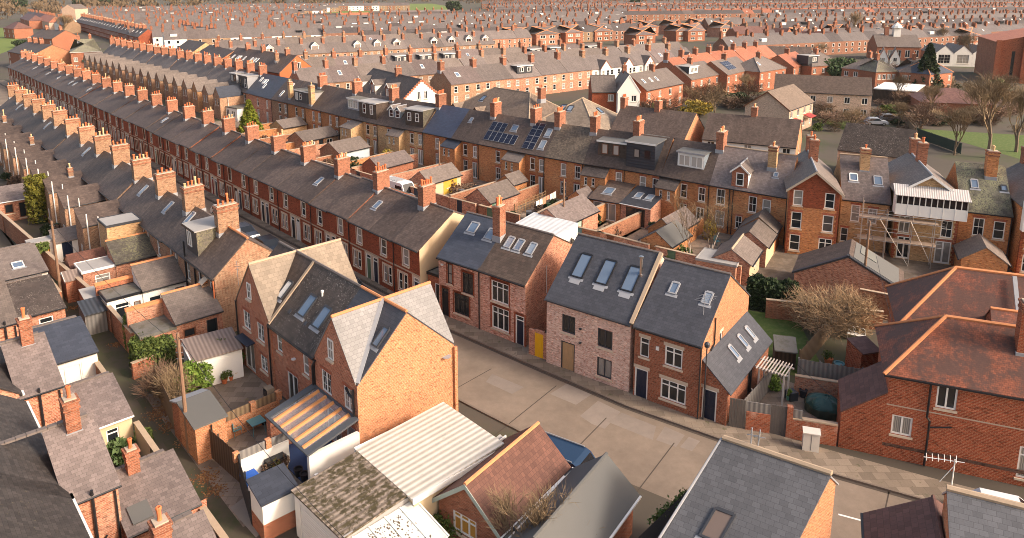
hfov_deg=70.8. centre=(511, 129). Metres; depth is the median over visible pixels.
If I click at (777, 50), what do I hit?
hall
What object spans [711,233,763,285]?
outbuilding
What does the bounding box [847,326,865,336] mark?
garden bench
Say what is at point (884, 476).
pavement
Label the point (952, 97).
house
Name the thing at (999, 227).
window
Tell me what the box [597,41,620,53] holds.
terraced house
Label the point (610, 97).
window
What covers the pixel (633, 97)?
window
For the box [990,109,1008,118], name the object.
bare shrub
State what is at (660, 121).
house
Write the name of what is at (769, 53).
terraced house
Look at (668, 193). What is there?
window
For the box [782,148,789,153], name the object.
window
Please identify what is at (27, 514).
terraced house
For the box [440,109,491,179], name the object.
terraced house
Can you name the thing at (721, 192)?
window
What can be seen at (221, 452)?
garden fence
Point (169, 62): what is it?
terraced house
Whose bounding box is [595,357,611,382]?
window
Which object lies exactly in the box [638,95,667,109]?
bare shrub
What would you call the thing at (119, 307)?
window
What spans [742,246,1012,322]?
yard paving
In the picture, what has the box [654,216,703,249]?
garden wall
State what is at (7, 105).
terraced house
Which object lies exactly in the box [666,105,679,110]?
bare shrub
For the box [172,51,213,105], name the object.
terraced house
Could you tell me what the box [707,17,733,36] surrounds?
hipped house
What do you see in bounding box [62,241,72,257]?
door
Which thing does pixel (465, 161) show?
window
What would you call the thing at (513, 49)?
terraced house
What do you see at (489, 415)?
kerb
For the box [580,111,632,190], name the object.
terraced house
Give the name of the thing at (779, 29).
terraced house
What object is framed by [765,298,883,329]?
garden wall
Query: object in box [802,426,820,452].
utility cabinet
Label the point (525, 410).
road joint
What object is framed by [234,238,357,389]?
townhouse
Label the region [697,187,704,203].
window
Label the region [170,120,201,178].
terraced house
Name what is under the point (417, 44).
terraced house
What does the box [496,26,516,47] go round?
terraced house
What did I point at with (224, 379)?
plant pot
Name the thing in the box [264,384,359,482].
glass lean to
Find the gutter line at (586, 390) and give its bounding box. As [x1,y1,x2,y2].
[0,84,916,500]
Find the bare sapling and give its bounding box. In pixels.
[472,477,580,537]
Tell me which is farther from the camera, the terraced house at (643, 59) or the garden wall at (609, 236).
the terraced house at (643, 59)
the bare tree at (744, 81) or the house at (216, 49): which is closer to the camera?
the bare tree at (744, 81)
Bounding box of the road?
[0,85,910,537]
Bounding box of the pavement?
[0,80,974,502]
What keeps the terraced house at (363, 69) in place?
on the ground at (942, 160)
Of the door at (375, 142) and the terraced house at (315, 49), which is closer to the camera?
the door at (375, 142)
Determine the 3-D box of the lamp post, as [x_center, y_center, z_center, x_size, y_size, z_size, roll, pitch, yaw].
[12.083,15.758,45.064,0.333,5.420,0.333,-5,12,-22]
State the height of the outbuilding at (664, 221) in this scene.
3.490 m
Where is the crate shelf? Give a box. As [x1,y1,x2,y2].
[263,384,274,395]
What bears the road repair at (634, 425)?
on the road
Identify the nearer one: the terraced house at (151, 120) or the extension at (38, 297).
the extension at (38, 297)
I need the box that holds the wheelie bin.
[246,468,258,485]
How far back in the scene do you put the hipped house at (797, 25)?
327.93 m
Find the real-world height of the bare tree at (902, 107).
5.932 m
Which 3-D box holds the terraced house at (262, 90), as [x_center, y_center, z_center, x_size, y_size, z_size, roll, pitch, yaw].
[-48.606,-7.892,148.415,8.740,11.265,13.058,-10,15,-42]
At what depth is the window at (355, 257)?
69.02 m
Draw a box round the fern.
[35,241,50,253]
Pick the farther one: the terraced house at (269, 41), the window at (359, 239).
the terraced house at (269, 41)
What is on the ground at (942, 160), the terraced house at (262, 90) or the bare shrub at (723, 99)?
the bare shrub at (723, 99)
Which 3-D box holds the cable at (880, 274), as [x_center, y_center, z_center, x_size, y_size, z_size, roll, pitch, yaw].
[27.276,10.463,53.235,0.021,2.220,16.765,4,12,20]
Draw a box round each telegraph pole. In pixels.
[49,221,63,300]
[174,332,188,452]
[438,141,439,164]
[562,179,565,206]
[864,220,870,266]
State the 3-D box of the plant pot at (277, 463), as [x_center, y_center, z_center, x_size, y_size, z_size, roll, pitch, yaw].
[-13.270,18.894,40.303,1.091,1.138,0.881,0,11,0]
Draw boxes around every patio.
[146,364,301,526]
[736,373,833,431]
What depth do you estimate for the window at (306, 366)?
45.22 m
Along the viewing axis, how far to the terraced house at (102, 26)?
386.20 m
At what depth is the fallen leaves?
40.85 m
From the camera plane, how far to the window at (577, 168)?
90.83 m
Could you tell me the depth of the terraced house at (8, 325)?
48.90 m
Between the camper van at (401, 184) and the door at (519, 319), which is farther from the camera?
the camper van at (401, 184)
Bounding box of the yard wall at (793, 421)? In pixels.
[728,398,837,445]
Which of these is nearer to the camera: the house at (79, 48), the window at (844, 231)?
the window at (844, 231)
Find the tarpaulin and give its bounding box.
[804,392,836,420]
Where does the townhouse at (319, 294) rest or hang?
on the ground at (942, 160)
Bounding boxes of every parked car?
[210,202,238,214]
[239,221,259,238]
[255,234,278,249]
[355,276,368,288]
[863,117,888,125]
[877,113,900,119]
[972,488,1023,502]
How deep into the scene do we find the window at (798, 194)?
72.90 m
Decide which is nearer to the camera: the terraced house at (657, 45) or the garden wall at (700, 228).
the garden wall at (700, 228)
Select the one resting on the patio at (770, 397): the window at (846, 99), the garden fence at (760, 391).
the garden fence at (760, 391)
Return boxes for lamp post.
[702,341,709,419]
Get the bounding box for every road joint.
[494,386,555,435]
[580,418,605,443]
[637,443,673,491]
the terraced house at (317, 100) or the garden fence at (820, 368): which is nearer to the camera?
the garden fence at (820, 368)
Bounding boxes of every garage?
[291,451,408,537]
[354,402,503,515]
[432,421,572,537]
[508,452,641,537]
[638,489,691,537]
[860,494,944,537]
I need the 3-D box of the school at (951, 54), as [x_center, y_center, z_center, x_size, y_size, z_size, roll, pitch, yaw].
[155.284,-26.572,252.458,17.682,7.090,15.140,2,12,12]
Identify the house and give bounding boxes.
[0,82,18,112]
[0,86,26,119]
[0,89,35,126]
[0,93,45,165]
[0,100,55,174]
[0,280,18,340]
[0,307,64,426]
[0,385,123,537]
[0,473,172,537]
[3,22,32,38]
[7,36,71,65]
[7,49,26,84]
[7,106,67,178]
[9,59,25,83]
[12,50,32,83]
[14,60,31,88]
[17,52,38,88]
[17,114,80,182]
[19,62,37,88]
[20,13,42,28]
[22,54,43,92]
[26,65,43,92]
[28,56,51,92]
[28,122,94,176]
[30,25,79,50]
[32,67,50,97]
[34,12,46,16]
[34,59,58,97]
[38,70,57,102]
[40,14,57,29]
[41,59,65,103]
[42,128,112,224]
[45,73,65,103]
[48,64,73,108]
[52,76,73,109]
[56,65,81,108]
[56,139,153,226]
[60,78,81,115]
[62,4,87,20]
[64,67,90,117]
[69,82,91,117]
[70,33,101,70]
[73,70,123,122]
[73,152,181,251]
[78,86,101,124]
[81,14,88,31]
[83,15,90,31]
[83,35,114,69]
[83,73,111,124]
[85,15,93,32]
[87,15,95,33]
[88,37,120,73]
[88,89,112,131]
[90,16,98,33]
[92,16,100,34]
[93,78,123,133]
[94,17,103,35]
[94,37,126,73]
[97,17,105,36]
[99,18,108,37]
[99,40,132,77]
[99,93,123,133]
[102,18,111,37]
[105,19,114,38]
[105,40,139,82]
[105,83,136,139]
[108,20,117,37]
[110,20,120,37]
[111,41,145,81]
[111,97,136,142]
[114,21,123,38]
[117,21,126,38]
[117,86,150,142]
[118,41,153,86]
[120,21,130,39]
[123,21,134,39]
[124,43,160,84]
[124,102,150,151]
[127,24,138,40]
[130,24,141,41]
[130,90,182,154]
[131,45,168,90]
[134,23,152,43]
[137,106,199,156]
[138,167,210,257]
[139,45,176,92]
[145,96,200,163]
[146,47,184,95]
[153,113,182,168]
[154,50,194,99]
[161,102,199,170]
[161,176,260,285]
[163,51,203,100]
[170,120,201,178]
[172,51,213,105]
[176,40,209,57]
[179,107,244,183]
[181,53,223,105]
[188,127,221,183]
[191,56,234,112]
[192,193,272,331]
[193,40,233,62]
[199,114,269,193]
[202,58,245,115]
[210,135,245,200]
[213,60,258,119]
[217,35,241,48]
[221,42,311,77]
[221,121,297,206]
[228,40,255,49]
[233,143,299,214]
[239,33,263,44]
[245,62,287,122]
[246,129,318,222]
[252,39,280,52]
[260,153,332,230]
[261,32,284,44]
[270,78,304,121]
[274,50,306,62]
[275,140,325,238]
[276,37,303,56]
[282,31,305,43]
[287,81,318,121]
[289,59,332,85]
[291,165,361,245]
[298,37,326,56]
[302,31,325,42]
[303,49,336,66]
[304,72,338,129]
[308,152,360,244]
[320,36,347,56]
[320,88,351,139]
[322,30,342,41]
[322,57,359,89]
[326,177,414,263]
[330,50,362,64]
[338,78,375,125]
[339,95,389,154]
[341,36,368,55]
[342,30,361,40]
[346,162,417,279]
[352,55,386,75]
[357,48,388,62]
[357,65,436,102]
[361,30,381,39]
[362,34,388,54]
[368,194,418,292]
[376,84,415,153]
[379,28,399,38]
[379,54,417,77]
[382,34,407,52]
[383,45,412,61]
[385,101,435,165]
[391,176,464,291]
[397,27,417,37]
[401,33,426,51]
[406,52,436,85]
[407,45,432,59]
[415,28,434,37]
[419,32,444,51]
[422,89,469,165]
[430,59,483,105]
[431,44,455,58]
[431,52,462,67]
[432,28,450,36]
[436,195,507,328]
[437,31,461,50]
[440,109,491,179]
[448,27,467,35]
[451,84,559,118]
[454,31,477,48]
[454,42,478,55]
[455,47,486,65]
[464,26,483,34]
[469,57,513,91]
[471,30,494,47]
[476,41,500,54]
[476,221,572,346]
[477,97,531,181]
[478,48,508,63]
[480,26,501,47]
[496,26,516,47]
[498,40,521,52]
[499,54,541,94]
[500,44,527,62]
[501,23,529,32]
[501,104,555,194]
[511,26,531,46]
[518,40,541,51]
[521,44,549,59]
[528,53,567,93]
[529,22,559,44]
[538,39,560,49]
[541,43,568,58]
[542,97,616,129]
[544,106,591,198]
[544,232,664,391]
[554,49,592,90]
[557,38,578,48]
[558,21,582,43]
[561,42,587,56]
[576,37,596,47]
[579,42,601,54]
[579,48,615,75]
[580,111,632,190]
[588,62,640,113]
[589,20,612,41]
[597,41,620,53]
[602,47,637,78]
[609,94,704,141]
[614,39,637,51]
[623,23,656,44]
[624,45,658,71]
[624,115,673,187]
[630,62,684,107]
[631,38,652,50]
[632,257,772,425]
[638,17,658,35]
[645,42,674,63]
[646,37,664,48]
[654,138,718,227]
[655,49,686,68]
[658,428,838,537]
[659,16,681,33]
[662,36,682,47]
[664,20,688,41]
[665,42,691,56]
[669,55,719,99]
[678,47,701,61]
[680,20,705,41]
[685,15,705,25]
[692,46,715,62]
[701,103,802,154]
[706,44,728,59]
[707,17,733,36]
[707,52,744,93]
[708,125,797,245]
[718,44,744,61]
[725,22,749,36]
[730,41,753,60]
[741,50,786,91]
[742,41,767,57]
[743,84,815,129]
[744,21,762,32]
[753,40,776,58]
[759,21,775,29]
[770,46,801,74]
[771,23,790,31]
[774,74,871,119]
[784,131,844,254]
[789,23,807,30]
[796,46,838,75]
[812,26,828,32]
[824,21,844,27]
[834,144,891,252]
[836,266,1023,486]
[837,122,917,161]
[841,50,895,76]
[859,52,897,88]
[865,18,881,22]
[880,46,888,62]
[886,133,971,265]
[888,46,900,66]
[896,52,920,83]
[899,62,953,89]
[907,88,992,115]
[924,453,1023,537]
[946,145,1013,257]
[956,24,980,44]
[1006,146,1023,273]
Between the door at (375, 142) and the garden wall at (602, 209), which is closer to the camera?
the garden wall at (602, 209)
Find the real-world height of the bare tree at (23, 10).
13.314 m
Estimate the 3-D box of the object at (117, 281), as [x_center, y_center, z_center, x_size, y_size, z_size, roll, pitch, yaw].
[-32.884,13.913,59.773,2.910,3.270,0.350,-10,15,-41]
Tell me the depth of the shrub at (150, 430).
43.29 m
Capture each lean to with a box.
[181,327,243,384]
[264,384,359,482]
[352,502,449,537]
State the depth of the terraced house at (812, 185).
72.89 m
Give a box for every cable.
[53,225,174,342]
[178,337,343,537]
[869,223,891,319]
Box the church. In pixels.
[974,28,1023,83]
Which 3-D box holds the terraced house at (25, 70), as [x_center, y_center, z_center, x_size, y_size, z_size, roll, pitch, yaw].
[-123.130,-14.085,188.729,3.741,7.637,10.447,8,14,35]
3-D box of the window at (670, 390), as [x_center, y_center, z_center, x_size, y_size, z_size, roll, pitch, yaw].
[10.389,16.939,46.454,1.910,1.540,0.200,8,14,35]
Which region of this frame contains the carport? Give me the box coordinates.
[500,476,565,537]
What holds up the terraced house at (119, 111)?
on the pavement
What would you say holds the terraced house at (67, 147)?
on the ground at (942, 160)
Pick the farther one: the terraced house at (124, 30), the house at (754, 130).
the terraced house at (124, 30)
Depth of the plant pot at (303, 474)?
39.88 m
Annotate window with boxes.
[4,204,15,214]
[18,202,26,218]
[39,315,53,323]
[95,272,110,282]
[106,427,118,443]
[115,301,129,316]
[149,294,161,300]
[157,240,160,256]
[183,327,195,337]
[187,263,190,282]
[206,317,217,332]
[228,168,231,181]
[241,174,245,188]
[242,309,251,333]
[245,282,251,302]
[254,180,257,194]
[256,322,264,346]
[260,354,268,376]
[269,187,273,202]
[276,335,282,355]
[283,194,287,209]
[301,201,305,217]
[302,354,309,379]
[303,224,306,240]
[307,226,310,242]
[317,210,321,226]
[322,369,331,395]
[325,338,333,364]
[337,217,342,235]
[344,385,351,411]
[347,426,354,434]
[353,250,356,267]
[356,227,361,245]
[357,252,361,269]
[380,238,386,257]
[383,265,386,283]
[387,267,391,285]
[398,272,401,290]
[402,248,408,268]
[404,274,406,288]
[409,133,413,144]
[417,91,421,99]
[418,134,421,145]
[435,138,438,149]
[436,153,438,163]
[446,264,452,286]
[452,510,475,537]
[453,293,469,318]
[461,272,473,297]
[462,144,467,156]
[464,160,467,169]
[472,146,476,158]
[490,280,508,307]
[491,305,509,335]
[495,151,499,163]
[495,167,499,179]
[529,157,534,170]
[530,175,534,185]
[538,159,542,172]
[559,181,566,195]
[560,163,566,177]
[560,314,575,337]
[574,166,580,179]
[594,201,615,221]
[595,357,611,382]
[596,328,612,352]
[607,95,613,101]
[616,172,621,181]
[626,206,644,228]
[631,95,635,101]
[638,337,649,360]
[640,176,645,186]
[652,178,658,187]
[658,378,685,408]
[663,345,682,372]
[666,191,669,201]
[679,183,686,199]
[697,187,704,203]
[715,188,724,206]
[715,210,724,228]
[734,216,741,228]
[747,196,756,213]
[762,199,770,212]
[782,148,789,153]
[788,234,799,252]
[789,211,801,230]
[792,190,802,206]
[818,238,831,248]
[821,215,833,233]
[823,193,834,210]
[827,96,832,103]
[839,227,847,241]
[844,97,849,103]
[849,204,860,223]
[861,98,867,104]
[866,208,877,225]
[889,414,912,439]
[897,215,910,234]
[904,50,909,57]
[933,386,957,413]
[938,54,949,63]
[939,220,952,239]
[956,55,968,63]
[971,218,984,236]
[991,221,1005,241]
[1009,51,1015,75]
[1013,446,1023,481]
[1019,255,1023,273]
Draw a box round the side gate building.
[426,266,438,302]
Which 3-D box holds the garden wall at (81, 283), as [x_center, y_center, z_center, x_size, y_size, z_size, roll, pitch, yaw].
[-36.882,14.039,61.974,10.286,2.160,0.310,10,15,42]
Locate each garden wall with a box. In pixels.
[0,210,28,243]
[26,235,64,280]
[51,278,61,296]
[62,265,100,300]
[94,361,105,374]
[101,300,133,352]
[130,354,156,379]
[133,420,159,456]
[199,505,228,537]
[226,389,281,439]
[232,425,297,472]
[236,122,272,132]
[242,128,277,137]
[260,134,290,142]
[286,142,294,149]
[289,143,326,157]
[316,146,372,161]
[350,151,393,164]
[351,153,417,171]
[352,169,372,179]
[389,162,444,180]
[409,186,449,208]
[414,169,472,186]
[449,180,496,199]
[449,197,476,213]
[478,184,538,213]
[479,204,520,222]
[536,196,567,212]
[578,226,602,236]
[596,202,606,223]
[598,211,641,235]
[598,231,649,248]
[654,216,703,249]
[655,246,741,283]
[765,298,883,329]
[794,374,838,397]
[860,288,889,319]
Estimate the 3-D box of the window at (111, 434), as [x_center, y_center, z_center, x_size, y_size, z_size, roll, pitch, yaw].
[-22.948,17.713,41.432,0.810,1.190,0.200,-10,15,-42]
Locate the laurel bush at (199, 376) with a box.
[174,359,214,391]
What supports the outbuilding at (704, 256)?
on the yard paving at (699, 243)
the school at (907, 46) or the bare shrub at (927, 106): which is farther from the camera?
the school at (907, 46)
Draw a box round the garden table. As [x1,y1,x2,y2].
[246,415,265,436]
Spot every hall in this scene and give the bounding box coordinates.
[767,46,811,54]
[873,82,924,101]
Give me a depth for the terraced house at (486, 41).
277.77 m
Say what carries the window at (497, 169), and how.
in the terraced house at (502, 136)
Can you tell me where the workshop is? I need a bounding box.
[792,239,903,302]
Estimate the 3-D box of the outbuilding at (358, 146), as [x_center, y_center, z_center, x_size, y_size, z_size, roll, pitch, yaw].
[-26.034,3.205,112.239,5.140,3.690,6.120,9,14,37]
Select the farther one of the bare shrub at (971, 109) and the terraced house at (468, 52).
the terraced house at (468, 52)
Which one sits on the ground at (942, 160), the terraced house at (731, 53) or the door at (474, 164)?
the terraced house at (731, 53)
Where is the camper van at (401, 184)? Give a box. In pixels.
[389,176,413,194]
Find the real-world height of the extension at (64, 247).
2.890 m
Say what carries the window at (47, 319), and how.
in the extension at (38, 297)
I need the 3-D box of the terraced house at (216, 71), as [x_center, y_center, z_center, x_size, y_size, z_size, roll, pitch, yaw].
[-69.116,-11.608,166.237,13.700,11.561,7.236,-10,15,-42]
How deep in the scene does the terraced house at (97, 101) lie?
136.44 m
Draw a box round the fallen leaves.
[67,305,228,499]
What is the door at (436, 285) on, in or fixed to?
in the side gate building
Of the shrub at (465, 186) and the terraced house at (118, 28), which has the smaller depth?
the shrub at (465, 186)
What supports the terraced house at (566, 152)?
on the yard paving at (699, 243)
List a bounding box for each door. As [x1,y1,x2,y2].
[59,363,82,384]
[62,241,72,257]
[211,176,213,193]
[214,178,217,195]
[234,187,237,202]
[238,189,241,208]
[245,345,255,372]
[261,201,264,221]
[265,203,268,223]
[288,371,298,404]
[291,216,295,238]
[296,218,300,240]
[301,506,330,537]
[327,408,341,441]
[366,253,371,279]
[373,257,377,282]
[374,140,376,154]
[413,276,418,285]
[418,149,422,164]
[435,283,438,302]
[442,287,448,316]
[473,162,476,178]
[516,315,523,345]
[539,177,542,193]
[561,340,574,371]
[574,184,579,190]
[634,367,647,398]
[696,207,703,218]
[701,388,716,421]
[747,369,751,394]
[896,236,910,258]
[933,241,950,263]
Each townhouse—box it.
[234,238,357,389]
[266,260,360,404]
[311,281,457,443]
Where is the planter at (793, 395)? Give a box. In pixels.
[785,388,798,401]
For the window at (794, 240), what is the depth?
73.84 m
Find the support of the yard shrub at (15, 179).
on the ground at (942, 160)
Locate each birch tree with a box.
[668,180,709,252]
[692,189,736,248]
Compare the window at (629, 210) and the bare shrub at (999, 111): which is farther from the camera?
the bare shrub at (999, 111)
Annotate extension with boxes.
[0,183,33,220]
[0,242,48,281]
[6,274,66,325]
[18,315,98,384]
[25,235,53,254]
[48,225,78,261]
[60,268,81,302]
[62,371,133,461]
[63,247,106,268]
[74,256,116,285]
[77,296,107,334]
[78,286,95,299]
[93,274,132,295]
[97,212,141,253]
[98,282,142,316]
[105,232,156,276]
[115,437,206,537]
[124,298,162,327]
[129,315,177,357]
[130,254,185,302]
[160,281,223,355]
[172,509,216,537]
[588,180,635,221]
[620,185,661,228]
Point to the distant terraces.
(175, 26)
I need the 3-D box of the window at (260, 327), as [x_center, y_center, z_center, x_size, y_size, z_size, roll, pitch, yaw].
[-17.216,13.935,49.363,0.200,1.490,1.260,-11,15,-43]
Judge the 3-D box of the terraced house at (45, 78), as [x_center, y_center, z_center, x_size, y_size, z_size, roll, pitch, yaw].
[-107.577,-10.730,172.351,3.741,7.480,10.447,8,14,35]
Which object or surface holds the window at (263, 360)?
in the townhouse at (268, 283)
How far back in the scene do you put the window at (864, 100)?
147.36 m
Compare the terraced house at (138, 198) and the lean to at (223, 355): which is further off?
the terraced house at (138, 198)
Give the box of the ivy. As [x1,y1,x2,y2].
[647,488,686,524]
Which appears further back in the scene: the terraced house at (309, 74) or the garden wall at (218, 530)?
the terraced house at (309, 74)
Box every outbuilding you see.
[225,104,244,120]
[269,116,307,134]
[287,126,338,148]
[318,136,370,158]
[361,150,413,174]
[409,162,462,194]
[464,179,519,212]
[497,170,528,189]
[516,212,577,241]
[538,194,600,229]
[566,186,592,199]
[638,220,692,251]
[645,206,699,241]
[695,247,738,278]
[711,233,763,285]
[729,219,777,267]
[738,209,782,251]
[952,234,1011,271]
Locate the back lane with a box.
[1,230,255,537]
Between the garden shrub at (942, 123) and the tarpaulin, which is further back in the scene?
the garden shrub at (942, 123)
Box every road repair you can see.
[486,374,522,393]
[551,384,590,404]
[581,401,619,428]
[609,413,655,439]
[656,427,684,446]
[681,437,699,450]
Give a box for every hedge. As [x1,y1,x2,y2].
[122,312,163,349]
[127,331,176,376]
[746,273,800,311]
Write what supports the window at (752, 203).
in the terraced house at (751, 180)
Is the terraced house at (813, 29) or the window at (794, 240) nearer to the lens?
the window at (794, 240)
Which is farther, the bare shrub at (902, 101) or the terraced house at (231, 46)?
the terraced house at (231, 46)
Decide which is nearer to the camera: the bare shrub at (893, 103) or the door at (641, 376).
the door at (641, 376)
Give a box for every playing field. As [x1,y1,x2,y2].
[0,28,17,53]
[327,4,446,12]
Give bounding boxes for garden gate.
[529,328,546,359]
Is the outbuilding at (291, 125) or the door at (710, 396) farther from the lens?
the outbuilding at (291, 125)
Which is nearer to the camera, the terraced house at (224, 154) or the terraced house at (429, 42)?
the terraced house at (224, 154)
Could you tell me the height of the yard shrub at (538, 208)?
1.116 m
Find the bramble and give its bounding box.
[433,510,463,537]
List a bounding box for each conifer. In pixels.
[22,173,47,223]
[236,99,263,132]
[912,42,944,87]
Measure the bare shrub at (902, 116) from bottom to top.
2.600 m
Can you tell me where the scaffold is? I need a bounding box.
[854,197,943,266]
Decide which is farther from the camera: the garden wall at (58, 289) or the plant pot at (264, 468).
the garden wall at (58, 289)
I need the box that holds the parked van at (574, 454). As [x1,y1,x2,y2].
[545,431,594,467]
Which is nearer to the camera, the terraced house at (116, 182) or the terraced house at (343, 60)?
the terraced house at (116, 182)
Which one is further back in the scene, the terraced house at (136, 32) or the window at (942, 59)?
the terraced house at (136, 32)
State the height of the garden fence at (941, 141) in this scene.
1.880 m
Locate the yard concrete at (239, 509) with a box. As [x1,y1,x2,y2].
[230,498,258,536]
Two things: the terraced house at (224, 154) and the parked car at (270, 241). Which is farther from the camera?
the terraced house at (224, 154)
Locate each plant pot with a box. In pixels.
[220,370,228,383]
[228,370,232,380]
[260,461,271,471]
[272,457,282,466]
[282,453,290,467]
[293,465,302,477]
[299,470,307,481]
[786,389,792,400]
[799,388,807,397]
[821,349,833,363]
[834,360,844,365]
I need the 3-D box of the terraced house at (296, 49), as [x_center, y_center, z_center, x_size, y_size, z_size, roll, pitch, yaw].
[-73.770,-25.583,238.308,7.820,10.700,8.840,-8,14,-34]
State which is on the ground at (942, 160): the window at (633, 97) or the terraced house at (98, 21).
the terraced house at (98, 21)
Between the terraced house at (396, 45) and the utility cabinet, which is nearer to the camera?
the utility cabinet
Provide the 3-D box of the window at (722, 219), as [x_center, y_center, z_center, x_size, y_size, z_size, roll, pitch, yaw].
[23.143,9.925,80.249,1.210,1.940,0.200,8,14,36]
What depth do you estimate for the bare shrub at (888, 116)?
145.93 m
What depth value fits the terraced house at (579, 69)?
190.33 m
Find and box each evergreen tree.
[10,0,27,8]
[445,1,461,10]
[824,56,856,75]
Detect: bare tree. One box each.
[0,2,11,17]
[19,7,29,15]
[32,2,43,10]
[52,14,74,29]
[679,83,701,101]
[701,81,724,112]
[738,74,756,94]
[811,42,828,51]
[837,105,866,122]
[840,11,865,27]
[889,74,912,93]
[891,101,908,126]
[921,83,945,107]
[934,103,979,154]
[935,26,949,35]
[953,32,977,50]
[957,64,1022,148]
[963,83,1000,109]
[1001,83,1023,151]
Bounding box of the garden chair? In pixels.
[232,423,241,437]
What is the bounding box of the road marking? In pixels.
[838,514,860,520]
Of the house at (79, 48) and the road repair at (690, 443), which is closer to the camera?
the road repair at (690, 443)
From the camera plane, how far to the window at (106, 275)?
63.89 m
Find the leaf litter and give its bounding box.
[368,512,430,537]
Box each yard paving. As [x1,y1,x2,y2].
[215,121,782,267]
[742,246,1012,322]
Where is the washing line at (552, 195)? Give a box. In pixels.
[534,191,555,205]
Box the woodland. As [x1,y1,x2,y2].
[0,0,751,18]
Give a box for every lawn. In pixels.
[748,310,826,377]
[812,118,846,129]
[922,129,1023,158]
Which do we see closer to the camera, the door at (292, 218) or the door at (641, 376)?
the door at (641, 376)
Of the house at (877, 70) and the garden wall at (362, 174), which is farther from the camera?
the house at (877, 70)
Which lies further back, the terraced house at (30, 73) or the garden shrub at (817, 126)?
the terraced house at (30, 73)
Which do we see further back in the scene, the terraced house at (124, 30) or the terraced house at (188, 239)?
the terraced house at (124, 30)
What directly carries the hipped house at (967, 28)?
on the ground at (942, 160)
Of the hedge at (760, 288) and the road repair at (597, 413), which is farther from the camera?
the hedge at (760, 288)
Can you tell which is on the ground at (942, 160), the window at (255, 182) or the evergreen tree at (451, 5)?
the evergreen tree at (451, 5)
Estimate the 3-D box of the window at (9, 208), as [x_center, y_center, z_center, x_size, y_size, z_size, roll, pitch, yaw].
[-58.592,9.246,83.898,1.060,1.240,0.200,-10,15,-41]
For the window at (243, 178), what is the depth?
86.77 m
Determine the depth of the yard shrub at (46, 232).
78.31 m
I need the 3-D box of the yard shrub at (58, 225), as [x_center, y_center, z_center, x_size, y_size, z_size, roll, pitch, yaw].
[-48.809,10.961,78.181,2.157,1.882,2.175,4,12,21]
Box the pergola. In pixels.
[755,356,793,405]
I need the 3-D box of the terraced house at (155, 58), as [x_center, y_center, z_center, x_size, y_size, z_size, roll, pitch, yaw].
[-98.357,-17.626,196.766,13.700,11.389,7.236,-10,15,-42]
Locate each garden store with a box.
[169,388,227,464]
[246,462,317,537]
[845,335,878,371]
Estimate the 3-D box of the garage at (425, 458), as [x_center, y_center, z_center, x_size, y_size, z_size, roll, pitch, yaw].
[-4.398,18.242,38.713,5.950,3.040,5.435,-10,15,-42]
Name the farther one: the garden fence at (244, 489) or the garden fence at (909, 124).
the garden fence at (909, 124)
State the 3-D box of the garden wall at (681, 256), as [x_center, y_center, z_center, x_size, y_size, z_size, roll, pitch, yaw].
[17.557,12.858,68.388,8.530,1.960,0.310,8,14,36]
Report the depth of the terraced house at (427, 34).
292.10 m
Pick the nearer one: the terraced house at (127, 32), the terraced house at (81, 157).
the terraced house at (81, 157)
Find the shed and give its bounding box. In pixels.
[772,334,797,368]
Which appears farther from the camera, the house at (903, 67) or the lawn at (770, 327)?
the house at (903, 67)
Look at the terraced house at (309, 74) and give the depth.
166.34 m
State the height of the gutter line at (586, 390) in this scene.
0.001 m
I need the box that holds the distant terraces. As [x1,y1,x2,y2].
[21,0,1023,54]
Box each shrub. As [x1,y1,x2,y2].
[0,172,11,179]
[6,174,21,184]
[11,39,25,45]
[39,223,50,232]
[42,227,50,235]
[49,223,61,229]
[129,354,178,404]
[133,427,153,438]
[147,361,201,405]
[323,158,333,163]
[350,156,360,167]
[450,182,475,192]
[534,204,541,211]
[543,202,550,208]
[604,222,621,234]
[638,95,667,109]
[661,97,683,110]
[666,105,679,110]
[666,244,692,259]
[677,99,713,114]
[679,97,688,104]
[688,95,717,105]
[693,78,725,101]
[693,92,713,101]
[701,214,716,239]
[717,93,735,105]
[721,92,752,102]
[721,95,748,108]
[729,80,765,96]
[740,93,759,103]
[765,373,782,391]
[776,282,859,344]
[811,122,823,130]
[812,100,835,117]
[815,111,837,122]
[823,280,887,338]
[826,107,870,125]
[826,121,844,131]
[868,104,889,118]
[873,98,895,105]
[876,111,897,121]
[880,104,895,110]
[881,101,900,112]
[883,108,896,114]
[888,90,916,102]
[890,118,904,124]
[894,92,914,105]
[895,112,918,120]
[896,124,915,128]
[904,107,945,128]
[909,95,951,114]
[926,83,961,89]
[927,108,947,115]
[927,115,948,125]
[950,106,981,123]
[960,106,989,114]
[966,114,1000,126]
[971,113,1001,122]
[985,104,1009,118]
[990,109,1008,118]
[993,73,1023,86]
[1002,105,1018,115]
[1008,124,1023,132]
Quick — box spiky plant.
[106,437,136,465]
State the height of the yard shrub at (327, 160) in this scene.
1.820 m
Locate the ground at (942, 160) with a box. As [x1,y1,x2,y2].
[0,0,1023,537]
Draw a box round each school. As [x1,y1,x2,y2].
[866,22,921,60]
[920,42,976,66]
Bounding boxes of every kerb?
[0,83,942,503]
[1,104,521,431]
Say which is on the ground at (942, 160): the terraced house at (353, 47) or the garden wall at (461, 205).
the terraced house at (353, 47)
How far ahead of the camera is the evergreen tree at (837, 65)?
202.44 m
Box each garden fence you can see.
[154,366,174,429]
[209,429,239,482]
[238,454,252,525]
[739,364,775,417]
[797,357,863,379]
[799,317,833,371]
[902,115,915,129]
[917,128,961,153]
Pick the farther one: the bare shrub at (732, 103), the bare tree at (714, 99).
the bare shrub at (732, 103)
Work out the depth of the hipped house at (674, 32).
359.35 m
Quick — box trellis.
[514,190,545,213]
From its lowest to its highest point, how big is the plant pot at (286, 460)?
1.070 m

